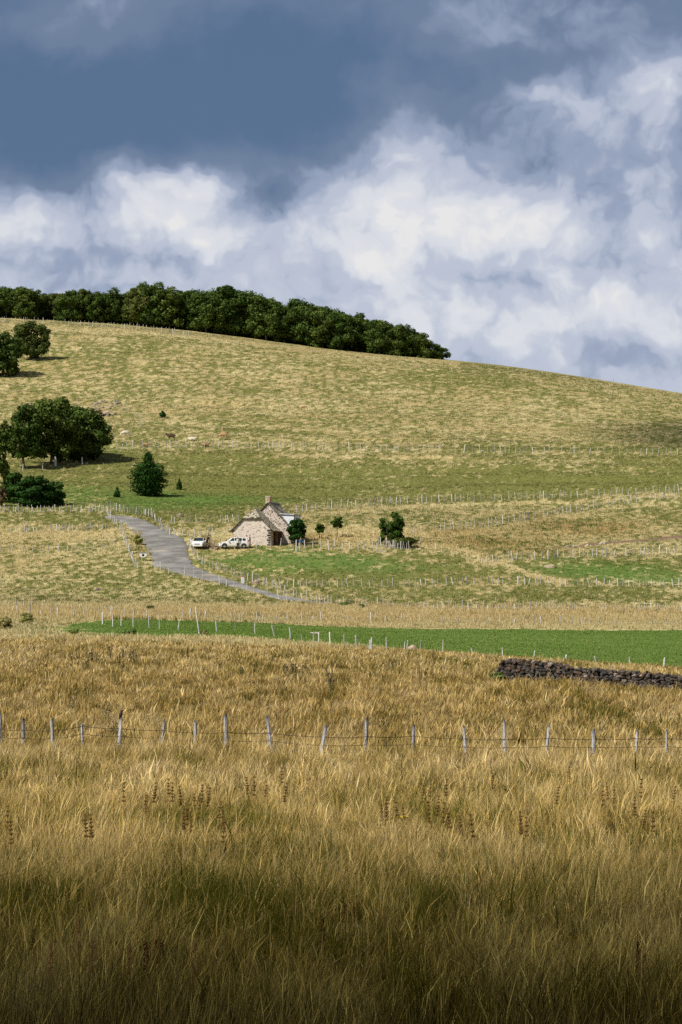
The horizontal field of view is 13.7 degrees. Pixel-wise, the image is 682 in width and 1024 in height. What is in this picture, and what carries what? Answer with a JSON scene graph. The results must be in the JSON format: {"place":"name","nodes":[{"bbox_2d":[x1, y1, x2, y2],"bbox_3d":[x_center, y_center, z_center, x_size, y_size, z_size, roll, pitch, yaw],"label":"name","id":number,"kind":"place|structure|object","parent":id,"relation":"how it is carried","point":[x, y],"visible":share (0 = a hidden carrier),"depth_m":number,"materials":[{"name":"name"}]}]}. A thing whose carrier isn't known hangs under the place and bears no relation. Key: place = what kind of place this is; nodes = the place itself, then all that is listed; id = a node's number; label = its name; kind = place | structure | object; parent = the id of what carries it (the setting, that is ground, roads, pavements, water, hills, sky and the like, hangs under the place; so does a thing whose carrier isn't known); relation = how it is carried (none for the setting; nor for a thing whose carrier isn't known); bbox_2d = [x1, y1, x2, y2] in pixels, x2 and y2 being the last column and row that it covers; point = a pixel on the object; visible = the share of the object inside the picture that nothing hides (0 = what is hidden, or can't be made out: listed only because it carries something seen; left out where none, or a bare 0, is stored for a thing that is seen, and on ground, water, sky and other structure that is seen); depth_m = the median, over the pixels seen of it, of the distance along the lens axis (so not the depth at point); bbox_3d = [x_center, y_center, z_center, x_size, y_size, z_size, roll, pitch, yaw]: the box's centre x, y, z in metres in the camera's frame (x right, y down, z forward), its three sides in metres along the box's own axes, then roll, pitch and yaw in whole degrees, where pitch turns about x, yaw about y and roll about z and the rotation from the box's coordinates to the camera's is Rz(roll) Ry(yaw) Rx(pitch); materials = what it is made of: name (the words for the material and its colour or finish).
{"place":"outdoors","nodes":[
{"label":"outdoors","id":0,"kind":"place"},
{"bbox_2d":[105,515,327,603],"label":"road","id":1,"kind":"structure","parent":0,"point":[167,550],"depth_m":390.63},
{"bbox_2d":[0,318,681,1022],"bbox_3d":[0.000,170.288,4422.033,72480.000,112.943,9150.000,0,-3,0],"label":"ground","id":2,"kind":"structure","parent":0,"point":[328,568],"depth_m":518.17,"materials":[{"name":"plant"}]},
{"bbox_2d":[0,487,6,505],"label":"bramble bush","id":3,"kind":"object","parent":2,"relation":"on","point":[3,495],"visible":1,"depth_m":449.86,"materials":[{"name":"brown plant"}]},
{"bbox_2d":[0,616,12,628],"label":"bush","id":4,"kind":"object","parent":2,"relation":"on","point":[5,622],"visible":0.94,"depth_m":225.04,"materials":[{"name":"green plant"}]},
{"bbox_2d":[0,420,13,480],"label":"beech tree","id":5,"kind":"object","parent":2,"relation":"on","point":[6,432],"visible":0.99,"depth_m":487.46,"materials":[{"name":"green plant"}]},
{"bbox_2d":[0,288,17,317],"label":"beech tree","id":6,"kind":"object","parent":2,"relation":"on","point":[6,299],"visible":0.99,"depth_m":868.36,"materials":[{"name":"green plant"}]},
{"bbox_2d":[0,331,23,375],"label":"beech tree","id":7,"kind":"object","parent":2,"relation":"on","point":[11,352],"visible":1,"depth_m":703.46,"materials":[{"name":"green plant"}]},
{"bbox_2d":[0,472,25,503],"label":"willow bush","id":8,"kind":"object","parent":2,"relation":"on","point":[12,486],"visible":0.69,"depth_m":455.95,"materials":[{"name":"green plant"}]},
{"bbox_2d":[8,286,31,318],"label":"beech tree","id":9,"kind":"object","parent":2,"relation":"on","point":[14,301],"visible":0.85,"depth_m":867.96,"materials":[{"name":"green plant"}]},
{"bbox_2d":[7,402,43,468],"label":"beech tree","id":10,"kind":"object","parent":2,"relation":"on","point":[21,419],"visible":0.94,"depth_m":516.25,"materials":[{"name":"green plant"}]},
{"bbox_2d":[12,286,39,318],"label":"beech tree","id":11,"kind":"object","parent":2,"relation":"on","point":[25,305],"visible":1,"depth_m":863.26,"materials":[{"name":"green plant"}]},
{"bbox_2d":[19,613,36,623],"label":"bush","id":12,"kind":"object","parent":2,"relation":"on","point":[26,617],"visible":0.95,"depth_m":245.51,"materials":[{"name":"green plant"}]},
{"bbox_2d":[11,319,51,358],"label":"beech tree","id":13,"kind":"object","parent":2,"relation":"on","point":[34,347],"visible":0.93,"depth_m":735.48,"materials":[{"name":"green plant"}]},
{"bbox_2d":[14,475,55,506],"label":"willow bush","id":14,"kind":"object","parent":2,"relation":"on","point":[35,492],"visible":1,"depth_m":450.20,"materials":[{"name":"green plant"}]},
{"bbox_2d":[28,289,46,318],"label":"beech tree","id":15,"kind":"object","parent":2,"relation":"on","point":[42,302],"visible":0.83,"depth_m":869.97,"materials":[{"name":"green plant"}]},
{"bbox_2d":[36,295,56,319],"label":"beech tree","id":16,"kind":"object","parent":2,"relation":"on","point":[48,306],"visible":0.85,"depth_m":872.76,"materials":[{"name":"green plant"}]},
{"bbox_2d":[46,942,53,999],"bbox_3d":[-3.054,4.937,29.845,0.078,0.842,0.074,-1,-3,25],"label":"dock stalk","id":17,"kind":"object","parent":2,"relation":"on","point":[50,953],"visible":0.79,"depth_m":29.85,"materials":[{"name":"plant"}]},
{"bbox_2d":[0,543,102,551],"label":"wire fence","id":18,"kind":"object","parent":2,"relation":"on","point":[58,547],"visible":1,"depth_m":395.30,"materials":[{"name":"grey wood"}]},
{"bbox_2d":[0,504,105,511],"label":"wire fence","id":19,"kind":"object","parent":2,"relation":"on","point":[52,508],"visible":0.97,"depth_m":442.90,"materials":[{"name":"grey wood"}]},
{"bbox_2d":[44,481,65,504],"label":"willow bush","id":20,"kind":"object","parent":2,"relation":"on","point":[58,499],"visible":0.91,"depth_m":453.61,"materials":[{"name":"green plant"}]},
{"bbox_2d":[27,396,85,463],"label":"beech tree","id":21,"kind":"object","parent":2,"relation":"on","point":[49,411],"visible":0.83,"depth_m":524.33,"materials":[{"name":"green plant"}]},
{"bbox_2d":[10,522,106,531],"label":"wire fence","id":22,"kind":"object","parent":2,"relation":"on","point":[62,527],"visible":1,"depth_m":419.40,"materials":[{"name":"grey wood"}]},
{"bbox_2d":[51,295,74,320],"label":"beech tree","id":23,"kind":"object","parent":2,"relation":"on","point":[55,311],"visible":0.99,"depth_m":865.48,"materials":[{"name":"green plant"}]},
{"bbox_2d":[44,405,87,458],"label":"beech tree","id":24,"kind":"object","parent":2,"relation":"on","point":[71,410],"visible":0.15,"depth_m":535.82,"materials":[{"name":"green plant"}]},
{"bbox_2d":[54,290,84,321],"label":"beech tree","id":25,"kind":"object","parent":2,"relation":"on","point":[75,314],"visible":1,"depth_m":863.52,"materials":[{"name":"green plant"}]},
{"bbox_2d":[75,918,80,954],"bbox_3d":[-3.053,5.106,33.045,0.074,0.775,0.075,0,-3,-5],"label":"dock stalk","id":26,"kind":"object","parent":2,"relation":"on","point":[79,930],"visible":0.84,"depth_m":33.05,"materials":[{"name":"plant"}]},
{"bbox_2d":[76,288,95,321],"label":"beech tree","id":27,"kind":"object","parent":2,"relation":"on","point":[83,293],"visible":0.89,"depth_m":871.60,"materials":[{"name":"green plant"}]},
{"bbox_2d":[62,408,114,460],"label":"beech tree","id":28,"kind":"object","parent":2,"relation":"on","point":[97,430],"visible":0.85,"depth_m":531.25,"materials":[{"name":"green plant"}]},
{"bbox_2d":[88,813,93,850],"bbox_3d":[-4.383,5.830,50.024,0.140,1.062,0.144,-3,5,-19],"label":"gentian stalk","id":29,"kind":"object","parent":2,"relation":"on","point":[91,832],"visible":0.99,"depth_m":49.99,"materials":[{"name":"plant"}]},
{"bbox_2d":[89,940,95,987],"bbox_3d":[-2.642,4.959,30.228,0.077,0.830,0.073,0,-3,-4],"label":"dock stalk","id":30,"kind":"object","parent":2,"relation":"on","point":[92,950],"visible":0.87,"depth_m":30.24,"materials":[{"name":"plant"}]},
{"bbox_2d":[82,291,104,322],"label":"beech tree","id":31,"kind":"object","parent":2,"relation":"on","point":[94,312],"visible":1,"depth_m":866.14,"materials":[{"name":"green plant"}]},
{"bbox_2d":[2,317,188,335],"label":"wire fence","id":32,"kind":"object","parent":2,"relation":"on","point":[92,325],"visible":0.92,"depth_m":827.36,"materials":[{"name":"grey wood"}]},
{"bbox_2d":[91,400,121,416],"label":"ruined wall","id":33,"kind":"structure","parent":2,"relation":"on","point":[98,403],"depth_m":651.55,"materials":[{"name":"stone"}]},
{"bbox_2d":[98,292,120,323],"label":"beech tree","id":34,"kind":"object","parent":2,"relation":"on","point":[106,311],"visible":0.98,"depth_m":868.10,"materials":[{"name":"green plant"}]},
{"bbox_2d":[103,287,128,323],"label":"beech tree","id":35,"kind":"object","parent":2,"relation":"on","point":[111,292],"visible":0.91,"depth_m":870.08,"materials":[{"name":"green plant"}]},
{"bbox_2d":[107,507,137,569],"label":"wire fence","id":36,"kind":"object","parent":2,"relation":"on","point":[128,546],"visible":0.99,"depth_m":406.76,"materials":[{"name":"grey wood"}]},
{"bbox_2d":[119,292,131,324],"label":"beech tree","id":37,"kind":"object","parent":2,"relation":"on","point":[120,311],"visible":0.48,"depth_m":869.66,"materials":[{"name":"green plant"}]},
{"bbox_2d":[122,287,151,325],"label":"beech tree","id":38,"kind":"object","parent":2,"relation":"on","point":[131,301],"visible":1,"depth_m":862.50,"materials":[{"name":"green plant"}]},
{"bbox_2d":[132,535,142,544],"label":"bush","id":39,"kind":"object","parent":2,"relation":"on","point":[137,539],"visible":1,"depth_m":401.39,"materials":[{"name":"green plant"}]},
{"bbox_2d":[107,501,168,532],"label":"wire fence","id":40,"kind":"object","parent":2,"relation":"on","point":[160,525],"visible":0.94,"depth_m":438.73,"materials":[{"name":"grey wood"}]},
{"bbox_2d":[133,281,157,325],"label":"beech tree","id":41,"kind":"object","parent":2,"relation":"on","point":[141,285],"visible":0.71,"depth_m":867.05,"materials":[{"name":"green plant"}]},
{"bbox_2d":[143,941,149,992],"bbox_3d":[-2.053,4.951,30.061,0.075,0.842,0.074,-1,-3,24],"label":"dock stalk","id":42,"kind":"object","parent":2,"relation":"on","point":[147,955],"visible":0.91,"depth_m":30.06,"materials":[{"name":"plant"}]},
{"bbox_2d":[127,450,168,495],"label":"juniper","id":43,"kind":"object","parent":2,"relation":"on","point":[149,478],"visible":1,"depth_m":475.11,"materials":[{"name":"green plant"}]},
{"bbox_2d":[136,281,171,327],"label":"beech tree","id":44,"kind":"object","parent":2,"relation":"on","point":[160,292],"visible":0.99,"depth_m":861.92,"materials":[{"name":"green plant"}]},
{"bbox_2d":[150,286,188,329],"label":"beech tree","id":45,"kind":"object","parent":2,"relation":"on","point":[177,321],"visible":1,"depth_m":862.48,"materials":[{"name":"green plant"}]},
{"bbox_2d":[163,292,188,328],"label":"beech tree","id":46,"kind":"object","parent":2,"relation":"on","point":[181,303],"visible":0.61,"depth_m":869.10,"materials":[{"name":"green plant"}]},
{"bbox_2d":[174,288,203,329],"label":"beech tree","id":47,"kind":"object","parent":2,"relation":"on","point":[193,292],"visible":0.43,"depth_m":870.98,"materials":[{"name":"green plant"}]},
{"bbox_2d":[182,292,212,331],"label":"beech tree","id":48,"kind":"object","parent":2,"relation":"on","point":[189,317],"visible":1,"depth_m":863.36,"materials":[{"name":"green plant"}]},
{"bbox_2d":[191,538,206,547],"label":"parked car","id":49,"kind":"object","parent":2,"relation":"on","point":[198,542],"visible":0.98,"depth_m":395.04,"materials":[{"name":"white paint"}]},
{"bbox_2d":[169,527,231,536],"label":"wire fence","id":50,"kind":"object","parent":2,"relation":"on","point":[198,532],"visible":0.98,"depth_m":411.96,"materials":[{"name":"grey wood"}]},
{"bbox_2d":[171,514,238,522],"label":"wire fence","id":51,"kind":"object","parent":2,"relation":"on","point":[207,519],"visible":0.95,"depth_m":428.95,"materials":[{"name":"grey wood"}]},
{"bbox_2d":[187,288,225,332],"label":"beech tree","id":52,"kind":"object","parent":2,"relation":"on","point":[208,314],"visible":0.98,"depth_m":861.84,"materials":[{"name":"green plant"}]},
{"bbox_2d":[197,290,231,332],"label":"beech tree","id":53,"kind":"object","parent":2,"relation":"on","point":[219,314],"visible":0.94,"depth_m":861.55,"materials":[{"name":"green plant"}]},
{"bbox_2d":[155,562,286,599],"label":"wire fence","id":54,"kind":"object","parent":2,"relation":"on","point":[219,581],"visible":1,"depth_m":360.66,"materials":[{"name":"grey wood"}]},
{"bbox_2d":[208,294,234,333],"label":"beech tree","id":55,"kind":"object","parent":2,"relation":"on","point":[230,322],"visible":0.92,"depth_m":863.33,"materials":[{"name":"green plant"}]},
{"bbox_2d":[211,284,246,334],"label":"beech tree","id":56,"kind":"object","parent":2,"relation":"on","point":[229,291],"visible":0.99,"depth_m":863.50,"materials":[{"name":"green plant"}]},
{"bbox_2d":[218,537,248,547],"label":"parked car","id":57,"kind":"object","parent":2,"relation":"on","point":[243,542],"visible":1,"depth_m":394.80,"materials":[{"name":"white paint"}]},
{"bbox_2d":[223,291,251,336],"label":"beech tree","id":58,"kind":"object","parent":2,"relation":"on","point":[238,324],"visible":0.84,"depth_m":864.95,"materials":[{"name":"green plant"}]},
{"bbox_2d":[190,537,285,590],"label":"wire fence","id":59,"kind":"object","parent":2,"relation":"on","point":[234,569],"visible":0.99,"depth_m":369.04,"materials":[{"name":"grey wood"}]},
{"bbox_2d":[232,293,269,337],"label":"beech tree","id":60,"kind":"object","parent":2,"relation":"on","point":[248,320],"visible":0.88,"depth_m":864.97,"materials":[{"name":"green plant"}]},
{"bbox_2d":[241,291,272,337],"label":"beech tree","id":61,"kind":"object","parent":2,"relation":"on","point":[258,298],"visible":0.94,"depth_m":865.08,"materials":[{"name":"green plant"}]},
{"bbox_2d":[228,496,300,545],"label":"stone cottage","id":62,"kind":"structure","parent":2,"relation":"on","point":[267,523],"depth_m":399.58,"materials":[{"name":"stone"}]},
{"bbox_2d":[250,297,285,339],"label":"beech tree","id":63,"kind":"object","parent":2,"relation":"on","point":[270,321],"visible":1,"depth_m":863.70,"materials":[{"name":"green plant"}]},
{"bbox_2d":[269,306,300,342],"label":"beech tree","id":64,"kind":"object","parent":2,"relation":"on","point":[288,320],"visible":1,"depth_m":864.96,"materials":[{"name":"green plant"}]},
{"bbox_2d":[286,519,306,544],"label":"ash tree","id":65,"kind":"object","parent":2,"relation":"on","point":[296,529],"visible":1,"depth_m":398.14,"materials":[{"name":"green plant"}]},
{"bbox_2d":[282,298,317,344],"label":"beech tree","id":66,"kind":"object","parent":2,"relation":"on","point":[299,302],"visible":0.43,"depth_m":873.05,"materials":[{"name":"green plant"}]},
{"bbox_2d":[221,538,386,552],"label":"wire fence","id":67,"kind":"object","parent":2,"relation":"on","point":[331,546],"visible":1,"depth_m":394.05,"materials":[{"name":"grey wood"}]},
{"bbox_2d":[289,305,327,346],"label":"beech tree","id":68,"kind":"object","parent":2,"relation":"on","point":[299,332],"visible":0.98,"depth_m":862.95,"materials":[{"name":"green plant"}]},
{"bbox_2d":[301,305,331,345],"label":"beech tree","id":69,"kind":"object","parent":2,"relation":"on","point":[320,308],"visible":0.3,"depth_m":871.96,"materials":[{"name":"green plant"}]},
{"bbox_2d":[315,524,324,538],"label":"sapling","id":70,"kind":"object","parent":2,"relation":"on","point":[319,528],"visible":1,"depth_m":406.25,"materials":[{"name":"green plant"}]},
{"bbox_2d":[320,916,325,958],"bbox_3d":[-0.220,5.210,34.153,0.077,0.715,0.073,-1,-3,17],"label":"dock stalk","id":71,"kind":"object","parent":2,"relation":"on","point":[322,922],"visible":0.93,"depth_m":34.15,"materials":[{"name":"plant"}]},
{"bbox_2d":[283,589,362,603],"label":"wire fence","id":72,"kind":"object","parent":2,"relation":"on","point":[319,597],"visible":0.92,"depth_m":343.69,"materials":[{"name":"grey wood"}]},
{"bbox_2d":[306,310,341,348],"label":"beech tree","id":73,"kind":"object","parent":2,"relation":"on","point":[327,325],"visible":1,"depth_m":861.87,"materials":[{"name":"green plant"}]},
{"bbox_2d":[330,516,342,534],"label":"sapling","id":74,"kind":"object","parent":2,"relation":"on","point":[336,522],"visible":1,"depth_m":407.85,"materials":[{"name":"green plant"}]},
{"bbox_2d":[322,314,358,349],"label":"beech tree","id":75,"kind":"object","parent":2,"relation":"on","point":[341,339],"visible":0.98,"depth_m":861.16,"materials":[{"name":"green plant"}]},
{"bbox_2d":[0,632,681,1023],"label":"meadow grass","id":76,"kind":"structure","parent":2,"relation":"on","point":[564,884],"depth_m":51.67,"materials":[{"name":"plant"}]},
{"bbox_2d":[0,713,681,755],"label":"wire fence","id":77,"kind":"object","parent":2,"relation":"on","point":[593,739],"visible":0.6,"depth_m":97.92,"materials":[{"name":"grey wood"}]},
{"bbox_2d":[17,604,678,624],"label":"wire fence","id":78,"kind":"object","parent":2,"relation":"on","point":[83,612],"visible":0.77,"depth_m":291.44,"materials":[{"name":"grey wood"}]},
{"bbox_2d":[334,315,367,351],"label":"beech tree","id":79,"kind":"object","parent":2,"relation":"on","point":[354,321],"visible":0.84,"depth_m":865.20,"materials":[{"name":"green plant"}]},
{"bbox_2d":[352,321,377,351],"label":"beech tree","id":80,"kind":"object","parent":2,"relation":"on","point":[361,329],"visible":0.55,"depth_m":869.08,"materials":[{"name":"green plant"}]},
{"bbox_2d":[57,620,681,667],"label":"turf grass","id":81,"kind":"structure","parent":2,"relation":"on","point":[278,628],"depth_m":240.12,"materials":[{"name":"plant"}]},
{"bbox_2d":[361,320,394,353],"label":"beech tree","id":82,"kind":"object","parent":2,"relation":"on","point":[372,332],"visible":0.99,"depth_m":862.66,"materials":[{"name":"green plant"}]},
{"bbox_2d":[102,607,680,667],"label":"wire fence","id":83,"kind":"object","parent":2,"relation":"on","point":[371,640],"visible":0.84,"depth_m":205.00,"materials":[{"name":"grey wood"}]},
{"bbox_2d":[378,512,404,543],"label":"ash tree","id":84,"kind":"object","parent":2,"relation":"on","point":[392,530],"visible":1,"depth_m":399.91,"materials":[{"name":"green plant"}]},
{"bbox_2d":[379,796,407,830],"bbox_3d":[1.068,6.218,57.120,0.629,1.027,0.418,-1,-3,10],"label":"gentian clump","id":85,"kind":"object","parent":2,"relation":"on","point":[396,810],"visible":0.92,"depth_m":57.10,"materials":[{"name":"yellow plant"}]},
{"bbox_2d":[381,327,410,355],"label":"beech tree","id":86,"kind":"object","parent":2,"relation":"on","point":[396,333],"visible":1,"depth_m":861.98,"materials":[{"name":"green plant"}]},
{"bbox_2d":[116,440,677,454],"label":"wire fence","id":87,"kind":"object","parent":2,"relation":"on","point":[398,447],"visible":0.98,"depth_m":559.81,"materials":[{"name":"grey wood"}]},
{"bbox_2d":[389,323,417,356],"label":"beech tree","id":88,"kind":"object","parent":2,"relation":"on","point":[409,352],"visible":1,"depth_m":863.11,"materials":[{"name":"green plant"}]},
{"bbox_2d":[390,537,418,546],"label":"bush","id":89,"kind":"object","parent":2,"relation":"on","point":[405,540],"visible":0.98,"depth_m":397.22,"materials":[{"name":"green plant"}]},
{"bbox_2d":[378,537,441,549],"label":"wire fence","id":90,"kind":"object","parent":2,"relation":"on","point":[400,544],"visible":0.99,"depth_m":396.28,"materials":[{"name":"grey wood"}]},
{"bbox_2d":[410,332,432,358],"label":"beech tree","id":91,"kind":"object","parent":2,"relation":"on","point":[423,340],"visible":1,"depth_m":864.20,"materials":[{"name":"green plant"}]},
{"bbox_2d":[420,343,442,358],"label":"beech tree","id":92,"kind":"object","parent":2,"relation":"on","point":[436,349],"visible":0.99,"depth_m":865.12,"materials":[{"name":"green plant"}]},
{"bbox_2d":[434,347,450,358],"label":"beech tree","id":93,"kind":"object","parent":2,"relation":"on","point":[447,354],"visible":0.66,"depth_m":873.29,"materials":[{"name":"green plant"}]},
{"bbox_2d":[264,576,679,586],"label":"wire fence","id":94,"kind":"object","parent":2,"relation":"on","point":[518,581],"visible":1,"depth_m":364.36,"materials":[{"name":"grey wood"}]},
{"bbox_2d":[289,485,678,513],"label":"wire fence","id":95,"kind":"object","parent":2,"relation":"on","point":[460,498],"visible":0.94,"depth_m":482.12,"materials":[{"name":"grey wood"}]},
{"bbox_2d":[488,672,507,681],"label":"bush","id":96,"kind":"object","parent":2,"relation":"on","point":[500,674],"visible":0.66,"depth_m":146.61,"materials":[{"name":"green plant"}]},
{"bbox_2d":[377,597,681,610],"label":"wire fence","id":97,"kind":"object","parent":2,"relation":"on","point":[523,605],"visible":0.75,"depth_m":335.99,"materials":[{"name":"grey wood"}]},
{"bbox_2d":[407,488,679,532],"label":"wire fence","id":98,"kind":"object","parent":2,"relation":"on","point":[544,514],"visible":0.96,"depth_m":454.28,"materials":[{"name":"grey wood"}]},
{"bbox_2d":[482,545,681,561],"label":"wire fence","id":99,"kind":"object","parent":2,"relation":"on","point":[659,551],"visible":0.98,"depth_m":395.89,"materials":[{"name":"grey wood"}]},
{"bbox_2d":[494,658,681,689],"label":"dry stone wall","id":100,"kind":"structure","parent":2,"relation":"on","point":[511,667],"depth_m":145.27,"materials":[{"name":"stone"}]},
{"bbox_2d":[640,954,646,996],"bbox_3d":[3.098,4.929,29.109,0.075,0.834,0.074,1,-3,-17],"label":"dock stalk","id":101,"kind":"object","parent":2,"relation":"on","point":[643,961],"visible":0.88,"depth_m":29.13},
{"bbox_2d":[0,0,681,392],"label":"sky","id":102,"kind":"structure","parent":0,"point":[498,181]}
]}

